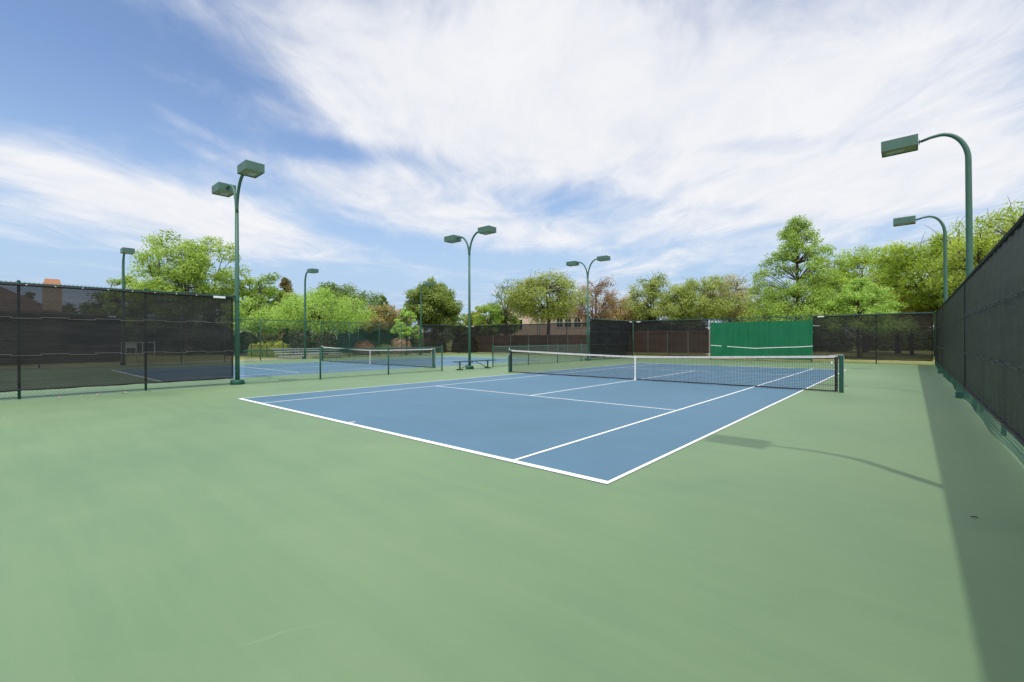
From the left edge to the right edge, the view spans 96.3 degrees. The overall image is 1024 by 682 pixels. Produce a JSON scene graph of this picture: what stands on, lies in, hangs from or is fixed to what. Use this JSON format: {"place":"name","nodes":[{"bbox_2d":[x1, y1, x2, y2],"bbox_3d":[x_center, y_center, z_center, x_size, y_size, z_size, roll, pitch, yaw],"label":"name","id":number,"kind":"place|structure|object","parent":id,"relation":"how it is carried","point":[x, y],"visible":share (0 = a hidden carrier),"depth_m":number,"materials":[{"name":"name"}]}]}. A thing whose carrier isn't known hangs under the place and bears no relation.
{"place":"outdoors","nodes":[
{"label":"outdoors","id":0,"kind":"place"},
{"bbox_2d":[43,278,60,284],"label":"house","id":1,"kind":"structure","parent":0,"point":[52,281],"depth_m":48.05,"materials":[{"name":"beige brick"}]},
{"bbox_2d":[234,358,313,360],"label":"path","id":2,"kind":"structure","parent":0,"point":[271,359],"depth_m":37.32,"materials":[{"name":"concrete"}]},
{"bbox_2d":[0,353,1023,681],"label":"court pavement","id":3,"kind":"structure","parent":0,"point":[210,531],"depth_m":3.44,"materials":[{"name":"green concrete"}]},
{"bbox_2d":[0,280,236,399],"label":"chain link fence","id":4,"kind":"object","parent":3,"relation":"on","point":[60,336],"visible":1,"depth_m":13.48,"materials":[{"name":"black fabric"}]},
{"bbox_2d":[120,247,134,288],"bbox_3d":[-23.859,-2.048,28.306,2.040,7.140,0.570,1,1,41],"label":"light pole","id":5,"kind":"object","parent":3,"relation":"on","point":[125,250],"visible":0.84,"depth_m":28.61,"materials":[{"name":"green metal"}]},
{"bbox_2d":[212,160,264,384],"bbox_3d":[-9.678,-2.166,16.134,3.420,7.380,0.570,0,0,41],"label":"light pole","id":6,"kind":"object","parent":3,"relation":"on","point":[249,168],"visible":1,"depth_m":16.07,"materials":[{"name":"green metal"}]},
{"bbox_2d":[302,268,318,358],"bbox_3d":[-16.338,-2.123,36.927,2.040,7.200,0.570,1,1,41],"label":"light pole","id":7,"kind":"object","parent":3,"relation":"on","point":[311,270],"visible":0.98,"depth_m":37.33,"materials":[{"name":"green metal"}]},
{"bbox_2d":[244,345,442,383],"bbox_3d":[-6.403,0.853,19.388,0.073,1.305,8.990,0,0,41],"label":"chain link fence","id":8,"kind":"object","parent":3,"relation":"on","point":[284,370],"visible":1,"depth_m":18.45,"materials":[{"name":"metal"}]},
{"bbox_2d":[233,318,467,360],"bbox_3d":[-17.867,-0.106,36.122,0.162,3.165,40.246,0,0,41],"label":"chain link fence","id":9,"kind":"object","parent":3,"relation":"on","point":[452,338],"visible":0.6,"depth_m":44.89,"materials":[{"name":"metal"}]},
{"bbox_2d":[181,357,536,381],"bbox_3d":[-9.082,1.475,29.347,10.970,0.001,23.770,0,0,41],"label":"playing court","id":10,"kind":"object","parent":3,"relation":"on","point":[311,369],"visible":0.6,"depth_m":27.48,"materials":[{"name":"blue paint"}]},
{"bbox_2d":[321,346,435,367],"bbox_3d":[-9.105,0.886,29.308,12.918,1.192,0.190,0,0,41],"label":"tennis net","id":11,"kind":"object","parent":10,"relation":"on","point":[340,352],"visible":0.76,"depth_m":28.23,"materials":[{"name":"fabric"}]},
{"bbox_2d":[240,357,537,377],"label":"court lines","id":12,"kind":"object","parent":10,"relation":"on","point":[369,368],"visible":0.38,"depth_m":26.59,"materials":[{"name":"white paint"}]},
{"bbox_2d":[420,282,433,348],"bbox_3d":[-8.640,-2.169,45.751,2.040,7.200,0.570,1,1,41],"label":"light pole","id":13,"kind":"object","parent":3,"relation":"on","point":[429,284],"visible":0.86,"depth_m":46.16,"materials":[{"name":"green metal"}]},
{"bbox_2d":[444,225,495,368],"bbox_3d":[-2.270,-2.175,24.428,3.420,7.310,0.570,0,0,41],"label":"light pole","id":14,"kind":"object","parent":3,"relation":"on","point":[486,230],"visible":0.99,"depth_m":24.38,"materials":[{"name":"green metal"}]},
{"bbox_2d":[453,360,493,369],"bbox_3d":[-1.944,1.253,24.134,0.420,0.445,2.860,0,0,41],"label":"bench","id":15,"kind":"object","parent":3,"relation":"on","point":[460,368],"visible":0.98,"depth_m":23.84,"materials":[{"name":"metal"}]},
{"bbox_2d":[471,322,589,355],"bbox_3d":[2.528,-0.180,44.920,19.154,3.165,0.158,0,0,41],"label":"chain link fence","id":16,"kind":"object","parent":3,"relation":"on","point":[484,338],"visible":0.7,"depth_m":45.48,"materials":[{"name":"green paint"}]},
{"bbox_2d":[492,343,587,366],"bbox_3d":[2.208,0.811,29.715,0.073,1.285,10.090,0,0,41],"label":"chain link fence","id":17,"kind":"object","parent":3,"relation":"on","point":[557,347],"visible":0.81,"depth_m":29.22,"materials":[{"name":"metal"}]},
{"bbox_2d":[243,363,838,483],"bbox_3d":[4.699,1.484,17.458,10.970,0.001,23.770,0,0,41],"label":"playing court","id":18,"kind":"object","parent":3,"relation":"on","point":[506,424],"visible":0.8,"depth_m":10.14,"materials":[{"name":"blue paint"}]},
{"bbox_2d":[240,363,844,483],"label":"court lines","id":19,"kind":"object","parent":18,"relation":"on","point":[547,468],"visible":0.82,"depth_m":7.28,"materials":[{"name":"white paint"}]},
{"bbox_2d":[508,347,843,392],"bbox_3d":[4.676,0.894,17.419,12.918,1.192,0.190,0,0,41],"label":"tennis net","id":20,"kind":"object","parent":18,"relation":"on","point":[840,378],"visible":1,"depth_m":15.95,"materials":[{"name":"fabric"}]},
{"bbox_2d":[566,255,609,360],"bbox_3d":[5.568,-2.307,33.686,3.420,7.480,0.570,0,0,41],"label":"light pole","id":21,"kind":"object","parent":3,"relation":"on","point":[598,258],"visible":0.96,"depth_m":33.63,"materials":[{"name":"green metal"}]},
{"bbox_2d":[589,318,632,359],"bbox_3d":[8.033,-0.164,36.449,0.158,3.165,7.090,0,0,41],"label":"chain link fence","id":22,"kind":"object","parent":3,"relation":"on","point":[611,337],"visible":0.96,"depth_m":36.15,"materials":[{"name":"black fabric"}]},
{"bbox_2d":[633,311,935,364],"bbox_3d":[17.452,-0.173,32.828,19.017,3.165,0.158,0,0,41],"label":"chain link fence","id":23,"kind":"object","parent":3,"relation":"on","point":[903,337],"visible":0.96,"depth_m":29.41,"materials":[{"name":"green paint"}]},
{"bbox_2d":[706,320,819,360],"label":"practice wall","id":24,"kind":"structure","parent":23,"relation":"attached to","point":[780,338],"depth_m":32.29,"materials":[{"name":"paint"}]},
{"bbox_2d":[893,215,947,373],"bbox_3d":[18.576,-2.116,20.853,1.822,7.140,0.570,-1,0,41],"label":"light pole","id":25,"kind":"object","parent":3,"relation":"on","point":[903,221],"visible":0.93,"depth_m":20.32,"materials":[{"name":"green metal"}]},
{"bbox_2d":[881,133,972,397],"bbox_3d":[11.240,-2.043,12.443,1.822,7.080,0.570,-1,0,41],"label":"light pole","id":26,"kind":"object","parent":3,"relation":"on","point":[901,145],"visible":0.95,"depth_m":11.92,"materials":[{"name":"green metal"}]},
{"bbox_2d":[935,214,1023,465],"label":"chain link fence","id":27,"kind":"object","parent":3,"relation":"on","point":[979,335],"visible":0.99,"depth_m":7.80,"materials":[{"name":"black fabric"}]},
{"bbox_2d":[0,0,1023,337],"label":"sky","id":28,"kind":"structure","parent":0,"point":[677,139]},
{"bbox_2d":[506,307,585,323],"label":"house","id":29,"kind":"structure","parent":0,"point":[525,320],"depth_m":73.60,"materials":[{"name":"beige paint"}]},
{"bbox_2d":[564,317,571,322],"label":"window","id":30,"kind":"structure","parent":29,"relation":"in","point":[569,321],"depth_m":73.68,"materials":[{"name":"grey glass"}]},
{"bbox_2d":[233,341,934,364],"bbox_3d":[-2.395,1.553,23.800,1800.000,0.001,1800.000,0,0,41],"label":"ground","id":31,"kind":"structure","parent":0,"point":[845,360],"depth_m":36.33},
{"bbox_2d":[106,273,136,288],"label":"tree","id":32,"kind":"object","parent":31,"relation":"on","point":[119,281],"visible":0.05,"depth_m":53.78,"materials":[{"name":"green plant"}]},
{"bbox_2d":[125,229,251,300],"bbox_3d":[-34.942,-5.062,49.871,9.622,13.301,11.449,0,0,41],"label":"tree","id":33,"kind":"object","parent":31,"relation":"on","point":[189,268],"visible":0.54,"depth_m":47.74,"materials":[{"name":"green plant"}]},
{"bbox_2d":[247,343,255,356],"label":"shrub","id":34,"kind":"object","parent":31,"relation":"on","point":[249,352],"visible":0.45,"depth_m":44.61,"materials":[{"name":"green plant"}]},
{"bbox_2d":[253,342,264,356],"bbox_3d":[-24.467,0.837,44.607,1.410,1.590,1.265,0,0,41],"label":"shrub","id":35,"kind":"object","parent":31,"relation":"on","point":[257,348],"visible":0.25,"depth_m":44.23,"materials":[{"name":"green plant"}]},
{"bbox_2d":[240,343,290,357],"bbox_3d":[-22.968,0.857,42.404,6.876,1.360,0.054,0,0,19],"label":"iron fence","id":36,"kind":"object","parent":31,"relation":"on","point":[241,349],"visible":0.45,"depth_m":42.60,"materials":[{"name":"metal"}]},
{"bbox_2d":[261,341,271,356],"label":"shrub","id":37,"kind":"object","parent":31,"relation":"on","point":[266,344],"visible":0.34,"depth_m":43.47,"materials":[{"name":"green plant"}]},
{"bbox_2d":[269,341,288,356],"bbox_3d":[-22.089,0.786,43.491,1.976,1.708,1.720,0,0,41],"label":"shrub","id":38,"kind":"object","parent":31,"relation":"on","point":[278,343],"visible":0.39,"depth_m":43.05,"materials":[{"name":"green plant"}]},
{"bbox_2d":[261,276,311,341],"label":"tree","id":39,"kind":"object","parent":31,"relation":"on","point":[285,283],"visible":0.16,"depth_m":61.23,"materials":[{"name":"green plant"}]},
{"bbox_2d":[273,348,333,358],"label":"bleachers","id":40,"kind":"object","parent":31,"relation":"on","point":[298,355],"visible":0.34,"depth_m":39.37,"materials":[{"name":"metal"}]},
{"bbox_2d":[284,310,331,337],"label":"tree","id":41,"kind":"object","parent":31,"relation":"on","point":[314,335],"visible":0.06,"depth_m":63.56,"materials":[{"name":"green plant"}]},
{"bbox_2d":[263,286,377,354],"bbox_3d":[-19.421,-2.031,47.432,10.505,7.141,10.895,0,0,41],"label":"tree","id":42,"kind":"object","parent":31,"relation":"on","point":[291,306],"visible":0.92,"depth_m":45.45,"materials":[{"name":"green plant"}]},
{"bbox_2d":[312,332,335,352],"bbox_3d":[-23.554,0.204,58.001,3.616,2.958,3.119,0,0,41],"label":"shrub","id":43,"kind":"object","parent":31,"relation":"on","point":[316,342],"visible":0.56,"depth_m":57.05,"materials":[{"name":"green plant"}]},
{"bbox_2d":[311,280,384,331],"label":"tree","id":44,"kind":"object","parent":31,"relation":"on","point":[374,300],"visible":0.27,"depth_m":62.10,"materials":[{"name":"green plant"}]},
{"bbox_2d":[352,341,375,354],"bbox_3d":[-16.152,0.805,50.003,2.590,1.590,2.253,0,0,41],"label":"shrub","id":45,"kind":"object","parent":31,"relation":"on","point":[361,344],"visible":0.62,"depth_m":49.35,"materials":[{"name":"brown plant"}]},
{"bbox_2d":[337,329,408,352],"bbox_3d":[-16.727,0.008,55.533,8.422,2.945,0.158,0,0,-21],"label":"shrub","id":46,"kind":"object","parent":31,"relation":"on","point":[375,339],"visible":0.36,"depth_m":55.12,"materials":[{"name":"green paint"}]},
{"bbox_2d":[359,303,400,343],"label":"tree","id":47,"kind":"object","parent":31,"relation":"on","point":[390,309],"visible":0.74,"depth_m":53.30,"materials":[{"name":"green plant"}]},
{"bbox_2d":[375,295,390,328],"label":"tree","id":48,"kind":"object","parent":31,"relation":"on","point":[385,301],"visible":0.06,"depth_m":71.70,"materials":[{"name":"green plant"}]},
{"bbox_2d":[376,344,390,352],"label":"shrub","id":49,"kind":"object","parent":31,"relation":"on","point":[382,346],"visible":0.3,"depth_m":52.35,"materials":[{"name":"green plant"}]},
{"bbox_2d":[390,337,411,353],"bbox_3d":[-12.661,0.533,51.944,2.567,2.065,2.376,0,0,41],"label":"shrub","id":50,"kind":"object","parent":31,"relation":"on","point":[394,343],"visible":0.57,"depth_m":51.50,"materials":[{"name":"brown plant"}]},
{"bbox_2d":[395,308,413,331],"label":"tree","id":51,"kind":"object","parent":31,"relation":"on","point":[399,312],"visible":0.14,"depth_m":55.67,"materials":[{"name":"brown plant"}]},
{"bbox_2d":[390,308,419,354],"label":"tree","id":52,"kind":"object","parent":31,"relation":"on","point":[405,313],"visible":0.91,"depth_m":45.65,"materials":[{"name":"green plant"}]},
{"bbox_2d":[409,332,438,352],"bbox_3d":[-10.816,0.228,57.998,4.997,2.806,4.334,0,0,41],"label":"shrub","id":53,"kind":"object","parent":31,"relation":"on","point":[415,340],"visible":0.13,"depth_m":56.64,"materials":[{"name":"green plant"}]},
{"bbox_2d":[402,276,463,330],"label":"tree","id":54,"kind":"object","parent":31,"relation":"on","point":[440,306],"visible":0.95,"depth_m":57.99,"materials":[{"name":"green plant"}]},
{"bbox_2d":[451,313,466,325],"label":"tree","id":55,"kind":"object","parent":31,"relation":"on","point":[463,318],"visible":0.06,"depth_m":67.01,"materials":[{"name":"green plant"}]},
{"bbox_2d":[465,305,486,325],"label":"tree","id":56,"kind":"object","parent":31,"relation":"on","point":[472,314],"visible":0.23,"depth_m":61.54,"materials":[{"name":"green plant"}]},
{"bbox_2d":[472,303,503,324],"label":"tree","id":57,"kind":"object","parent":31,"relation":"on","point":[497,318],"visible":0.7,"depth_m":57.45,"materials":[{"name":"green plant"}]},
{"bbox_2d":[485,277,520,324],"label":"tree","id":58,"kind":"object","parent":31,"relation":"on","point":[507,315],"visible":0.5,"depth_m":59.63,"materials":[{"name":"green plant"}]},
{"bbox_2d":[496,310,520,324],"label":"tree","id":59,"kind":"object","parent":31,"relation":"on","point":[502,322],"visible":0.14,"depth_m":62.88,"materials":[{"name":"green plant"}]},
{"bbox_2d":[499,267,591,323],"bbox_3d":[3.756,-3.560,55.222,11.095,10.064,11.121,0,0,41],"label":"tree","id":60,"kind":"object","parent":31,"relation":"on","point":[524,301],"visible":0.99,"depth_m":53.18,"materials":[{"name":"green plant"}]},
{"bbox_2d":[240,320,933,342],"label":"distant woodland","id":61,"kind":"object","parent":31,"relation":"on","point":[412,334],"depth_m":90.05,"materials":[{"name":"green plant"}]},
{"bbox_2d":[569,275,630,321],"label":"tree","id":62,"kind":"object","parent":31,"relation":"on","point":[605,307],"visible":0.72,"depth_m":59.28,"materials":[{"name":"brown plant"}]},
{"bbox_2d":[594,293,641,320],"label":"tree","id":63,"kind":"object","parent":31,"relation":"on","point":[625,314],"visible":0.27,"depth_m":62.63,"materials":[{"name":"brown plant"}]},
{"bbox_2d":[606,308,631,319],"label":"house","id":64,"kind":"structure","parent":31,"relation":"on","point":[618,315],"depth_m":78.19,"materials":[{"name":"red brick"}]},
{"bbox_2d":[631,316,657,320],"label":"shrub","id":65,"kind":"object","parent":31,"relation":"on","point":[644,320],"visible":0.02,"depth_m":59.99,"materials":[{"name":"green plant"}]},
{"bbox_2d":[620,270,679,320],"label":"tree","id":66,"kind":"object","parent":31,"relation":"on","point":[651,293],"visible":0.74,"depth_m":58.79,"materials":[{"name":"green plant"}]},
{"bbox_2d":[649,274,744,320],"bbox_3d":[22.181,-3.386,54.760,10.648,9.591,8.913,0,0,-14],"label":"tree","id":67,"kind":"object","parent":31,"relation":"on","point":[688,307],"visible":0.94,"depth_m":53.78,"materials":[{"name":"green plant"}]},
{"bbox_2d":[708,330,709,352],"bbox_3d":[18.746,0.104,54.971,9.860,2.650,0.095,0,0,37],"label":"fence post","id":68,"kind":"object","parent":31,"relation":"on","point":[708,341],"visible":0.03,"depth_m":52.16,"materials":[{"name":"metal"}]},
{"bbox_2d":[698,272,765,322],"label":"tree","id":69,"kind":"object","parent":31,"relation":"on","point":[738,311],"visible":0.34,"depth_m":56.00,"materials":[{"name":"green plant"}]},
{"bbox_2d":[743,291,831,320],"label":"tree","id":70,"kind":"object","parent":31,"relation":"on","point":[788,304],"visible":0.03,"depth_m":56.12,"materials":[{"name":"green plant"}]},
{"bbox_2d":[737,214,859,321],"bbox_3d":[26.605,-5.228,42.753,10.051,13.376,10.303,0,0,41],"label":"tree","id":71,"kind":"object","parent":31,"relation":"on","point":[793,235],"visible":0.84,"depth_m":42.01,"materials":[{"name":"green plant"}]},
{"bbox_2d":[806,269,858,312],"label":"tree","id":72,"kind":"object","parent":31,"relation":"on","point":[833,284],"visible":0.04,"depth_m":55.06,"materials":[{"name":"green plant"}]},
{"bbox_2d":[806,244,916,312],"bbox_3d":[41.061,-5.020,54.248,11.377,12.824,9.717,0,0,41],"label":"tree","id":73,"kind":"object","parent":31,"relation":"on","point":[858,262],"visible":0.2,"depth_m":53.34,"materials":[{"name":"green plant"}]},
{"bbox_2d":[817,277,907,314],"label":"tree","id":74,"kind":"object","parent":31,"relation":"on","point":[852,288],"visible":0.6,"depth_m":38.18,"materials":[{"name":"green plant"}]},
{"bbox_2d":[856,263,920,312],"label":"tree","id":75,"kind":"object","parent":31,"relation":"on","point":[870,279],"visible":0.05,"depth_m":50.34,"materials":[{"name":"green plant"}]},
{"bbox_2d":[876,287,936,327],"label":"tree","id":76,"kind":"object","parent":31,"relation":"on","point":[923,309],"visible":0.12,"depth_m":42.51,"materials":[{"name":"green plant"}]},
{"bbox_2d":[859,216,994,355],"bbox_3d":[39.239,-4.979,42.140,10.481,12.815,11.054,0,0,-16],"label":"tree","id":77,"kind":"object","parent":31,"relation":"on","point":[908,258],"visible":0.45,"depth_m":41.64,"materials":[{"name":"green plant"}]},
{"bbox_2d":[925,248,988,325],"bbox_3d":[39.956,-3.367,38.433,8.459,9.614,8.428,0,0,41],"label":"tree","id":78,"kind":"object","parent":31,"relation":"on","point":[937,302],"visible":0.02,"depth_m":40.27,"materials":[{"name":"green plant"}]},
{"bbox_2d":[921,196,1023,302],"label":"tree","id":79,"kind":"object","parent":31,"relation":"on","point":[981,246],"visible":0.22,"depth_m":34.12,"materials":[{"name":"green plant"}]},
{"label":"planting bed","id":80,"kind":"structure","parent":0,"visible":0},
{"bbox_2d":[233,331,256,352],"bbox_3d":[-33.788,0.205,57.973,3.567,2.913,3.147,0,0,41],"label":"shrub","id":81,"kind":"object","parent":80,"relation":"on","point":[248,340],"visible":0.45,"depth_m":57.03,"materials":[{"name":"green plant"}]},
{"bbox_2d":[227,272,286,342],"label":"tree","id":82,"kind":"object","parent":80,"relation":"on","point":[268,292],"visible":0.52,"depth_m":52.95,"materials":[{"name":"green plant"}]},
{"bbox_2d":[233,296,292,342],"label":"tree","id":83,"kind":"object","parent":80,"relation":"on","point":[264,309],"visible":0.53,"depth_m":48.42,"materials":[{"name":"green plant"}]},
{"bbox_2d":[282,329,311,352],"bbox_3d":[-27.229,0.075,57.998,4.043,3.217,3.496,0,0,41],"label":"shrub","id":84,"kind":"object","parent":80,"relation":"on","point":[298,338],"visible":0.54,"depth_m":56.72,"materials":[{"name":"green plant"}]}
]}

